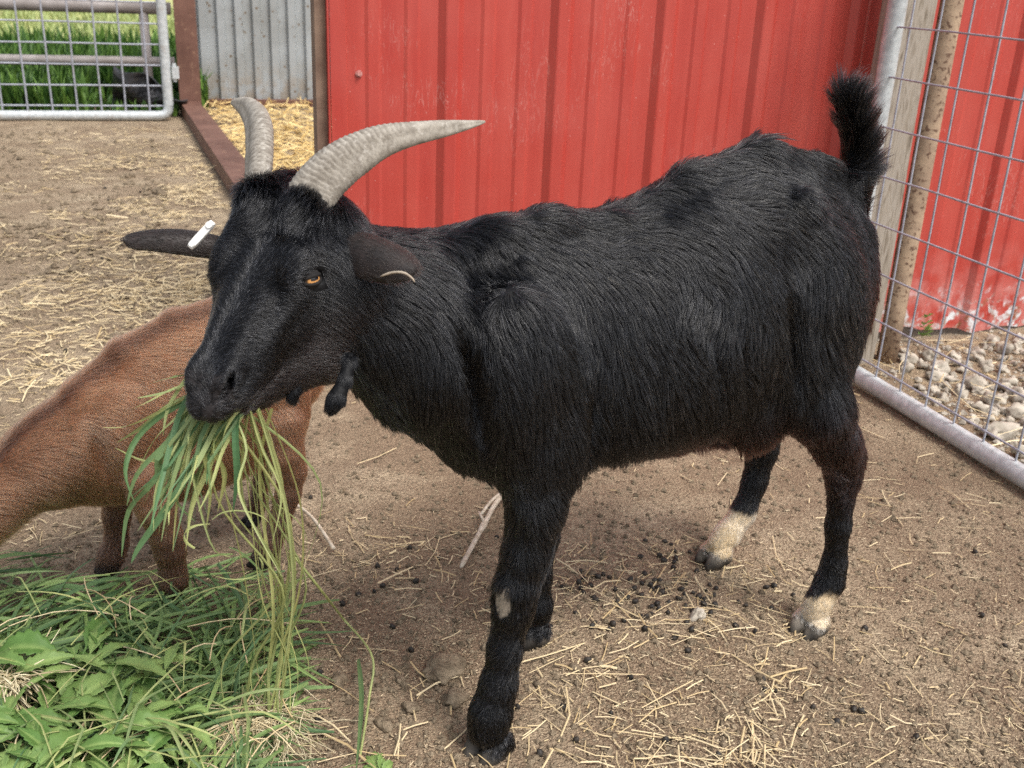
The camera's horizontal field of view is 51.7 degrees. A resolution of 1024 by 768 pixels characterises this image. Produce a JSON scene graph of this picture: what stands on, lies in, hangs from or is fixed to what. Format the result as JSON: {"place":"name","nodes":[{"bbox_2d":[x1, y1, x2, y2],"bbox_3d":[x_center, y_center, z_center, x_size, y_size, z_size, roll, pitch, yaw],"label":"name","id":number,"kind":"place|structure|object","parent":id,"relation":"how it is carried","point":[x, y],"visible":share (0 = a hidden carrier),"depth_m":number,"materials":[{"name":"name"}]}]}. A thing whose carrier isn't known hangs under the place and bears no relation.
{"place":"outdoors","nodes":[
{"label":"outdoors","id":0,"kind":"place"},
{"bbox_2d":[0,0,174,45],"bbox_3d":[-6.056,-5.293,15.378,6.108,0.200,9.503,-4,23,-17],"label":"lawn grass","id":1,"kind":"structure","parent":0,"point":[10,14],"depth_m":15.24,"materials":[{"name":"plant"}]},
{"bbox_2d":[0,545,378,767],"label":"cut grass","id":2,"kind":"structure","parent":0,"point":[165,624],"depth_m":1.78,"materials":[{"name":"plant"}]},
{"bbox_2d":[0,644,31,689],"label":"leafy weed","id":3,"kind":"object","parent":2,"relation":"on","point":[11,654],"visible":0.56,"depth_m":1.60,"materials":[{"name":"green plant"}]},
{"bbox_2d":[0,705,71,736],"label":"leafy weed","id":4,"kind":"object","parent":2,"relation":"on","point":[44,722],"visible":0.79,"depth_m":1.51,"materials":[{"name":"green plant"}]},
{"bbox_2d":[0,629,84,709],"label":"dried root tuft","id":5,"kind":"object","parent":2,"relation":"on","point":[14,684],"visible":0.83,"depth_m":1.58,"materials":[{"name":"plant"}]},
{"bbox_2d":[0,647,88,698],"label":"leafy weed","id":6,"kind":"object","parent":2,"relation":"on","point":[52,656],"visible":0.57,"depth_m":1.61,"materials":[{"name":"green plant"}]},
{"bbox_2d":[0,671,122,767],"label":"leafy weed","id":7,"kind":"object","parent":2,"relation":"on","point":[88,698],"visible":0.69,"depth_m":1.53,"materials":[{"name":"green plant"}]},
{"bbox_2d":[5,723,128,767],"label":"leafy weed","id":8,"kind":"object","parent":2,"relation":"on","point":[32,736],"visible":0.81,"depth_m":1.45,"materials":[{"name":"green plant"}]},
{"bbox_2d":[0,617,169,726],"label":"leafy weed","id":9,"kind":"object","parent":2,"relation":"on","point":[97,632],"visible":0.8,"depth_m":1.64,"materials":[{"name":"green plant"}]},
{"bbox_2d":[35,680,191,767],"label":"leafy weed","id":10,"kind":"object","parent":2,"relation":"on","point":[60,737],"visible":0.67,"depth_m":1.50,"materials":[{"name":"green plant"}]},
{"bbox_2d":[70,642,195,707],"bbox_3d":[-0.581,0.448,1.650,0.186,0.072,0.146,15,25,29],"label":"leafy weed","id":11,"kind":"object","parent":2,"relation":"on","point":[142,684],"visible":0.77,"depth_m":1.62,"materials":[{"name":"green plant"}]},
{"bbox_2d":[83,689,198,767],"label":"leafy weed","id":12,"kind":"object","parent":2,"relation":"on","point":[157,739],"visible":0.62,"depth_m":1.49,"materials":[{"name":"green plant"}]},
{"bbox_2d":[0,577,294,767],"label":"pale stems","id":13,"kind":"object","parent":2,"relation":"on","point":[230,732],"visible":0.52,"depth_m":1.62,"materials":[{"name":"plant"}]},
{"bbox_2d":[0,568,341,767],"bbox_3d":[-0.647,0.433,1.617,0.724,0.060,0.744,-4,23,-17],"label":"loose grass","id":14,"kind":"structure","parent":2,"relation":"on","point":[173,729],"depth_m":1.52,"materials":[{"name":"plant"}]},
{"bbox_2d":[160,693,240,748],"bbox_3d":[-0.473,0.489,1.548,0.132,0.039,0.111,7,22,11],"label":"leafy weed","id":15,"kind":"object","parent":2,"relation":"on","point":[170,712],"visible":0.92,"depth_m":1.55,"materials":[{"name":"green plant"}]},
{"bbox_2d":[0,24,1023,767],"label":"ground","id":16,"kind":"structure","parent":0,"point":[682,488],"depth_m":2.16,"materials":[{"name":"soil"}]},
{"bbox_2d":[0,738,90,767],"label":"leafy weed","id":17,"kind":"object","parent":16,"relation":"on","point":[34,754],"visible":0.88,"depth_m":1.43,"materials":[{"name":"green plant"}]},
{"bbox_2d":[68,265,82,273],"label":"dirt clod","id":18,"kind":"object","parent":16,"relation":"on","point":[72,268],"visible":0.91,"depth_m":3.86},
{"bbox_2d":[0,123,170,311],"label":"soil lumps","id":19,"kind":"object","parent":16,"relation":"on","point":[63,247],"visible":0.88,"depth_m":4.50,"materials":[{"name":"soil"}]},
{"bbox_2d":[0,0,174,77],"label":"pipe fence","id":20,"kind":"object","parent":16,"relation":"on","point":[83,6],"visible":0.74,"depth_m":7.63,"materials":[{"name":"metal"}]},
{"bbox_2d":[0,0,178,120],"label":"gate","id":21,"kind":"structure","parent":16,"relation":"on","point":[165,113],"depth_m":7.11,"materials":[{"name":"metal"}]},
{"bbox_2d":[0,18,211,115],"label":"tall weeds","id":22,"kind":"object","parent":16,"relation":"on","point":[37,74],"visible":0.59,"depth_m":8.04,"materials":[{"name":"green plant"}]},
{"bbox_2d":[105,333,122,340],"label":"dirt clod","id":23,"kind":"object","parent":16,"relation":"on","point":[111,335],"visible":0.38,"depth_m":3.23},
{"bbox_2d":[0,126,231,401],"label":"straw litter","id":24,"kind":"object","parent":16,"relation":"on","point":[176,291],"visible":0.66,"depth_m":3.76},
{"bbox_2d":[123,173,135,177],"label":"dirt clod","id":25,"kind":"object","parent":16,"relation":"on","point":[129,175],"visible":0.96,"depth_m":5.47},
{"bbox_2d":[116,761,170,767],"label":"leafy weed","id":26,"kind":"object","parent":16,"relation":"on","point":[137,765],"visible":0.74,"depth_m":1.44,"materials":[{"name":"green plant"}]},
{"bbox_2d":[112,66,187,110],"bbox_3d":[-2.596,-2.105,7.538,0.579,0.334,0.308,1,22,-5],"label":"plastic sheet","id":27,"kind":"object","parent":16,"relation":"on","point":[138,94],"visible":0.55,"depth_m":7.50,"materials":[{"name":"plastic"}]},
{"bbox_2d":[151,187,166,194],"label":"dirt clod","id":28,"kind":"object","parent":16,"relation":"on","point":[157,191],"visible":0.93,"depth_m":5.15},
{"bbox_2d":[0,296,324,603],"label":"goat","id":29,"kind":"object","parent":16,"relation":"on","point":[59,450],"visible":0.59,"depth_m":1.79},
{"bbox_2d":[204,97,331,170],"bbox_3d":[-0.812,-1.256,5.858,1.668,0.184,5.613,-4,23,-17],"label":"straw bedding","id":30,"kind":"object","parent":16,"relation":"on","point":[286,127],"visible":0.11,"depth_m":6.82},
{"bbox_2d":[269,493,335,549],"bbox_3d":[-0.435,0.278,2.210,0.034,0.011,0.293,-15,27,-37],"label":"stalk","id":31,"kind":"object","parent":16,"relation":"on","point":[323,532],"visible":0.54,"depth_m":2.17,"materials":[{"name":"beige plant"}]},
{"bbox_2d":[314,713,322,721],"bbox_3d":[-0.300,0.518,1.637,0.013,0.012,0.015,11,36,34],"label":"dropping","id":32,"kind":"object","parent":16,"relation":"on","point":[317,719],"visible":0.69,"depth_m":1.63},
{"bbox_2d":[331,670,347,688],"bbox_3d":[-0.284,0.484,1.726,0.027,0.022,0.040,7,22,11],"label":"dirt clod","id":33,"kind":"object","parent":16,"relation":"on","point":[339,678],"visible":0.98,"depth_m":1.72,"materials":[{"name":"soil"}]},
{"bbox_2d":[363,714,375,720],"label":"dirt clod","id":34,"kind":"object","parent":16,"relation":"on","point":[371,717],"visible":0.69,"depth_m":1.64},
{"bbox_2d":[363,751,392,767],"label":"leafy weed","id":35,"kind":"object","parent":16,"relation":"on","point":[381,762],"visible":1,"depth_m":1.54,"materials":[{"name":"green plant"}]},
{"bbox_2d":[374,716,393,732],"bbox_3d":[-0.197,0.525,1.627,0.029,0.017,0.033,-4,23,-17],"label":"dirt clod","id":36,"kind":"object","parent":16,"relation":"on","point":[384,724],"visible":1,"depth_m":1.62,"materials":[{"name":"soil"}]},
{"bbox_2d":[395,676,405,683],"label":"dirt clod","id":37,"kind":"object","parent":16,"relation":"on","point":[399,679],"visible":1,"depth_m":1.74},
{"bbox_2d":[402,701,419,714],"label":"dirt clod","id":38,"kind":"object","parent":16,"relation":"on","point":[409,707],"visible":1,"depth_m":1.66,"materials":[{"name":"soil"}]},
{"bbox_2d":[421,651,465,685],"bbox_3d":[-0.114,0.478,1.772,0.068,0.047,0.082,9,22,15],"label":"dirt clod","id":39,"kind":"object","parent":16,"relation":"on","point":[444,668],"visible":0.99,"depth_m":1.75,"materials":[{"name":"soil"}]},
{"bbox_2d":[445,687,469,708],"bbox_3d":[-0.091,0.504,1.702,0.036,0.025,0.053,15,25,28],"label":"dirt clod","id":40,"kind":"object","parent":16,"relation":"on","point":[456,697],"visible":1,"depth_m":1.69,"materials":[{"name":"soil"}]},
{"bbox_2d":[460,493,501,568],"bbox_3d":[-0.067,0.293,2.211,0.038,0.016,0.343,8,22,14],"label":"stick","id":41,"kind":"object","parent":16,"relation":"on","point":[485,520],"visible":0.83,"depth_m":2.21,"materials":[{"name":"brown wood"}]},
{"bbox_2d":[119,60,894,765],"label":"goat","id":42,"kind":"object","parent":16,"relation":"on","point":[535,364],"visible":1,"depth_m":1.45},
{"bbox_2d":[102,375,374,767],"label":"grass bunch","id":43,"kind":"object","parent":42,"relation":"hanging from","point":[186,434],"depth_m":1.25,"materials":[{"name":"plant"}]},
{"bbox_2d":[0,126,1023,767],"bbox_3d":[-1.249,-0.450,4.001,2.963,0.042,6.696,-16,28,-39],"label":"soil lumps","id":44,"kind":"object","parent":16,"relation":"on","point":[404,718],"visible":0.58,"depth_m":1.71,"materials":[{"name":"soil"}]},
{"bbox_2d":[0,129,1023,767],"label":"chaff","id":45,"kind":"object","parent":16,"relation":"on","point":[688,637],"visible":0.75,"depth_m":1.85,"materials":[{"name":"plant"}]},
{"bbox_2d":[0,124,1023,767],"bbox_3d":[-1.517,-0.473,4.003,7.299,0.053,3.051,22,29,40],"label":"scattered straw","id":46,"kind":"object","parent":16,"relation":"on","point":[762,662],"visible":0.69,"depth_m":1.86,"materials":[{"name":"plant"}]},
{"bbox_2d":[533,680,540,686],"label":"dirt clod","id":47,"kind":"object","parent":16,"relation":"on","point":[536,683],"visible":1,"depth_m":1.76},
{"bbox_2d":[536,749,542,756],"bbox_3d":[0.042,0.556,1.589,0.012,0.014,0.011,6,22,8],"label":"dropping","id":48,"kind":"object","parent":16,"relation":"on","point":[539,752],"visible":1,"depth_m":1.58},
{"bbox_2d":[569,662,582,672],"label":"dirt clod","id":49,"kind":"object","parent":16,"relation":"on","point":[573,665],"visible":1,"depth_m":1.79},
{"bbox_2d":[583,656,591,662],"bbox_3d":[0.130,0.475,1.817,0.014,0.013,0.010,-36,-1,5],"label":"dropping","id":50,"kind":"object","parent":16,"relation":"on","point":[587,659],"visible":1,"depth_m":1.81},
{"bbox_2d":[587,569,597,577],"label":"dirt clod","id":51,"kind":"object","parent":16,"relation":"on","point":[591,573],"visible":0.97,"depth_m":2.08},
{"bbox_2d":[173,0,1023,332],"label":"metal shed","id":52,"kind":"structure","parent":16,"relation":"on","point":[583,102],"depth_m":3.00,"materials":[{"name":"red paint"}]},
{"bbox_2d":[657,579,671,586],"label":"dirt clod","id":53,"kind":"object","parent":16,"relation":"on","point":[666,581],"visible":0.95,"depth_m":2.06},
{"bbox_2d":[662,736,669,743],"bbox_3d":[0.236,0.548,1.623,0.012,0.016,0.011,5,22,6],"label":"dropping","id":54,"kind":"object","parent":16,"relation":"on","point":[666,738],"visible":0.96,"depth_m":1.62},
{"bbox_2d":[671,633,678,639],"bbox_3d":[0.291,0.452,1.886,0.016,0.012,0.011,-35,14,-30],"label":"dropping","id":55,"kind":"object","parent":16,"relation":"on","point":[674,637],"visible":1,"depth_m":1.88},
{"bbox_2d":[684,647,691,653],"bbox_3d":[0.308,0.467,1.850,0.014,0.011,0.011,21,56,-14],"label":"dropping","id":56,"kind":"object","parent":16,"relation":"on","point":[687,650],"visible":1,"depth_m":1.85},
{"bbox_2d":[685,638,694,645],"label":"dirt clod","id":57,"kind":"object","parent":16,"relation":"on","point":[690,641],"visible":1,"depth_m":1.87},
{"bbox_2d":[689,607,705,621],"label":"stone","id":58,"kind":"object","parent":16,"relation":"on","point":[697,613],"visible":0.98,"depth_m":1.94,"materials":[{"name":"stone"}]},
{"bbox_2d":[754,673,766,679],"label":"dirt clod","id":59,"kind":"object","parent":16,"relation":"on","point":[758,676],"visible":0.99,"depth_m":1.78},
{"bbox_2d":[827,675,835,681],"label":"dirt clod","id":60,"kind":"object","parent":16,"relation":"on","point":[831,678],"visible":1,"depth_m":1.79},
{"bbox_2d":[851,705,857,711],"bbox_3d":[0.558,0.530,1.723,0.010,0.012,0.015,-21,14,23],"label":"dropping","id":61,"kind":"object","parent":16,"relation":"on","point":[854,708],"visible":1,"depth_m":1.72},
{"bbox_2d":[858,707,866,713],"bbox_3d":[0.571,0.532,1.720,0.016,0.012,0.010,41,2,-2],"label":"dropping","id":62,"kind":"object","parent":16,"relation":"on","point":[860,709],"visible":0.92,"depth_m":1.72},
{"bbox_2d":[861,0,937,363],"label":"wooden post","id":63,"kind":"object","parent":16,"relation":"on","point":[906,115],"visible":0.34,"depth_m":3.06,"materials":[{"name":"grey wood"}]},
{"bbox_2d":[898,362,913,373],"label":"stone","id":64,"kind":"object","parent":16,"relation":"on","point":[909,366],"visible":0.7,"depth_m":3.25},
{"bbox_2d":[898,351,918,363],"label":"stone","id":65,"kind":"object","parent":16,"relation":"on","point":[913,358],"visible":0.73,"depth_m":3.34,"materials":[{"name":"stone"}]},
{"bbox_2d":[913,376,921,382],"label":"stone","id":66,"kind":"object","parent":16,"relation":"on","point":[917,379],"visible":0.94,"depth_m":3.19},
{"bbox_2d":[912,383,925,390],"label":"stone","id":67,"kind":"object","parent":16,"relation":"on","point":[919,386],"visible":0.95,"depth_m":3.12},
{"bbox_2d":[876,0,964,363],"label":"steel pipe post","id":68,"kind":"object","parent":16,"relation":"on","point":[935,101],"visible":0.88,"depth_m":3.12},
{"bbox_2d":[916,360,928,369],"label":"stone","id":69,"kind":"object","parent":16,"relation":"on","point":[922,364],"visible":0.98,"depth_m":3.29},
{"bbox_2d":[918,313,932,336],"bbox_3d":[1.375,-0.192,3.501,0.052,0.088,0.045,5,22,7],"label":"leafy weed","id":70,"kind":"object","parent":16,"relation":"on","point":[927,327],"visible":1,"depth_m":3.51,"materials":[{"name":"green plant"}]},
{"bbox_2d":[921,348,936,361],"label":"stone","id":71,"kind":"object","parent":16,"relation":"on","point":[927,355],"visible":0.79,"depth_m":3.37,"materials":[{"name":"stone"}]},
{"bbox_2d":[930,384,939,393],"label":"stone","id":72,"kind":"object","parent":16,"relation":"on","point":[933,389],"visible":0.85,"depth_m":3.11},
{"bbox_2d":[925,370,948,381],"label":"stone","id":73,"kind":"object","parent":16,"relation":"on","point":[936,376],"visible":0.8,"depth_m":3.20,"materials":[{"name":"stone"}]},
{"bbox_2d":[852,0,1023,489],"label":"gate","id":74,"kind":"structure","parent":16,"relation":"on","point":[993,458],"depth_m":2.76,"materials":[{"name":"metal"}]},
{"bbox_2d":[927,360,950,372],"bbox_3d":[1.316,-0.046,3.261,0.067,0.060,0.080,-2,4,31],"label":"stone","id":75,"kind":"object","parent":16,"relation":"on","point":[942,365],"visible":0.62,"depth_m":3.25,"materials":[{"name":"stone"}]},
{"bbox_2d":[935,391,949,402],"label":"stone","id":76,"kind":"object","parent":16,"relation":"on","point":[942,396],"visible":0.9,"depth_m":3.04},
{"bbox_2d":[936,381,951,389],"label":"stone","id":77,"kind":"object","parent":16,"relation":"on","point":[944,384],"visible":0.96,"depth_m":3.13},
{"bbox_2d":[942,345,950,350],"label":"stone","id":78,"kind":"object","parent":16,"relation":"on","point":[947,348],"visible":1,"depth_m":3.47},
{"bbox_2d":[870,326,1023,456],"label":"gravel behind gate","id":79,"kind":"structure","parent":16,"relation":"on","point":[962,421],"depth_m":3.25,"materials":[{"name":"gravel"}]},
{"bbox_2d":[873,332,1023,446],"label":"straw behind gate","id":80,"kind":"object","parent":16,"relation":"on","point":[970,382],"visible":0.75,"depth_m":3.10,"materials":[{"name":"plant"}]},
{"bbox_2d":[944,375,959,383],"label":"stone","id":81,"kind":"object","parent":16,"relation":"on","point":[951,379],"visible":0.94,"depth_m":3.19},
{"bbox_2d":[947,350,961,359],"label":"stone","id":82,"kind":"object","parent":16,"relation":"on","point":[952,354],"visible":0.66,"depth_m":3.36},
{"bbox_2d":[948,358,961,365],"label":"stone","id":83,"kind":"object","parent":16,"relation":"on","point":[951,363],"visible":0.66,"depth_m":3.32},
{"bbox_2d":[953,383,968,398],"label":"stone","id":84,"kind":"object","parent":16,"relation":"on","point":[964,393],"visible":0.78,"depth_m":3.08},
{"bbox_2d":[955,366,969,373],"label":"stone","id":85,"kind":"object","parent":16,"relation":"on","point":[960,368],"visible":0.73,"depth_m":3.27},
{"bbox_2d":[960,360,973,369],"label":"stone","id":86,"kind":"object","parent":16,"relation":"on","point":[970,365],"visible":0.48,"depth_m":3.31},
{"bbox_2d":[966,413,979,423],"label":"stone","id":87,"kind":"object","parent":16,"relation":"on","point":[973,418],"visible":0.71,"depth_m":2.88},
{"bbox_2d":[964,374,988,389],"bbox_3d":[1.383,-0.003,3.154,0.067,0.059,0.085,17,26,32],"label":"stone","id":88,"kind":"object","parent":16,"relation":"on","point":[975,379],"visible":0.84,"depth_m":3.13,"materials":[{"name":"stone"}]},
{"bbox_2d":[969,350,984,363],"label":"stone","id":89,"kind":"object","parent":16,"relation":"on","point":[978,358],"visible":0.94,"depth_m":3.37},
{"bbox_2d":[971,346,985,356],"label":"stone","id":90,"kind":"object","parent":16,"relation":"on","point":[978,350],"visible":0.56,"depth_m":3.41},
{"bbox_2d":[970,401,988,413],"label":"stone","id":91,"kind":"object","parent":16,"relation":"on","point":[979,406],"visible":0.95,"depth_m":2.96,"materials":[{"name":"stone"}]},
{"bbox_2d":[971,386,990,395],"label":"stone","id":92,"kind":"object","parent":16,"relation":"on","point":[978,390],"visible":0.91,"depth_m":3.10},
{"bbox_2d":[978,359,993,367],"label":"stone","id":93,"kind":"object","parent":16,"relation":"on","point":[988,362],"visible":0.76,"depth_m":3.33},
{"bbox_2d":[980,364,993,372],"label":"stone","id":94,"kind":"object","parent":16,"relation":"on","point":[984,368],"visible":0.98,"depth_m":3.27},
{"bbox_2d":[983,414,994,421],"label":"stone","id":95,"kind":"object","parent":16,"relation":"on","point":[992,418],"visible":0.62,"depth_m":2.90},
{"bbox_2d":[979,335,999,347],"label":"stone","id":96,"kind":"object","parent":16,"relation":"on","point":[989,340],"visible":0.9,"depth_m":3.51,"materials":[{"name":"stone"}]},
{"bbox_2d":[980,391,1001,405],"bbox_3d":[1.378,0.045,3.037,0.057,0.051,0.052,25,22,37],"label":"stone","id":97,"kind":"object","parent":16,"relation":"on","point":[986,399],"visible":0.69,"depth_m":3.02,"materials":[{"name":"stone"}]},
{"bbox_2d":[986,405,999,415],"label":"stone","id":98,"kind":"object","parent":16,"relation":"on","point":[995,410],"visible":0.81,"depth_m":2.96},
{"bbox_2d":[981,420,1019,440],"bbox_3d":[1.303,0.127,2.817,0.106,0.059,0.076,0,22,-6],"label":"stone","id":99,"kind":"object","parent":16,"relation":"on","point":[995,428],"visible":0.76,"depth_m":2.80,"materials":[{"name":"stone"}]},
{"bbox_2d":[996,355,1006,361],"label":"stone","id":100,"kind":"object","parent":16,"relation":"on","point":[999,358],"visible":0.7,"depth_m":3.40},
{"bbox_2d":[996,393,1007,404],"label":"stone","id":101,"kind":"object","parent":16,"relation":"on","point":[1003,401],"visible":0.67,"depth_m":3.04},
{"bbox_2d":[996,363,1009,372],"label":"stone","id":102,"kind":"object","parent":16,"relation":"on","point":[1004,369],"visible":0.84,"depth_m":3.27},
{"bbox_2d":[995,341,1014,354],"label":"stone","id":103,"kind":"object","parent":16,"relation":"on","point":[1010,348],"visible":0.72,"depth_m":3.45,"materials":[{"name":"stone"}]},
{"bbox_2d":[997,382,1013,390],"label":"stone","id":104,"kind":"object","parent":16,"relation":"on","point":[1007,384],"visible":0.55,"depth_m":3.11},
{"bbox_2d":[999,416,1014,422],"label":"stone","id":105,"kind":"object","parent":16,"relation":"on","point":[1009,419],"visible":0.64,"depth_m":2.91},
{"bbox_2d":[999,376,1018,385],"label":"stone","id":106,"kind":"object","parent":16,"relation":"on","point":[1013,380],"visible":0.55,"depth_m":3.14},
{"bbox_2d":[999,402,1023,419],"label":"stone","id":107,"kind":"object","parent":16,"relation":"on","point":[1014,410],"visible":0.88,"depth_m":2.94,"materials":[{"name":"stone"}]},
{"bbox_2d":[1008,438,1017,445],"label":"stone","id":108,"kind":"object","parent":16,"relation":"on","point":[1013,443],"visible":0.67,"depth_m":2.76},
{"bbox_2d":[1009,360,1017,365],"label":"stone","id":109,"kind":"object","parent":16,"relation":"on","point":[1013,362],"visible":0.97,"depth_m":3.34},
{"bbox_2d":[1004,386,1023,402],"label":"stone","id":110,"kind":"object","parent":16,"relation":"on","point":[1016,397],"visible":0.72,"depth_m":3.06,"materials":[{"name":"stone"}]},
{"bbox_2d":[1011,443,1023,457],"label":"stone","id":111,"kind":"object","parent":16,"relation":"on","point":[1013,451],"visible":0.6,"depth_m":2.69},
{"bbox_2d":[1013,342,1022,351],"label":"stone","id":112,"kind":"object","parent":16,"relation":"on","point":[1017,346],"visible":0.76,"depth_m":3.49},
{"bbox_2d":[1012,332,1023,341],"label":"stone","id":113,"kind":"object","parent":16,"relation":"on","point":[1017,338],"visible":0.49,"depth_m":3.57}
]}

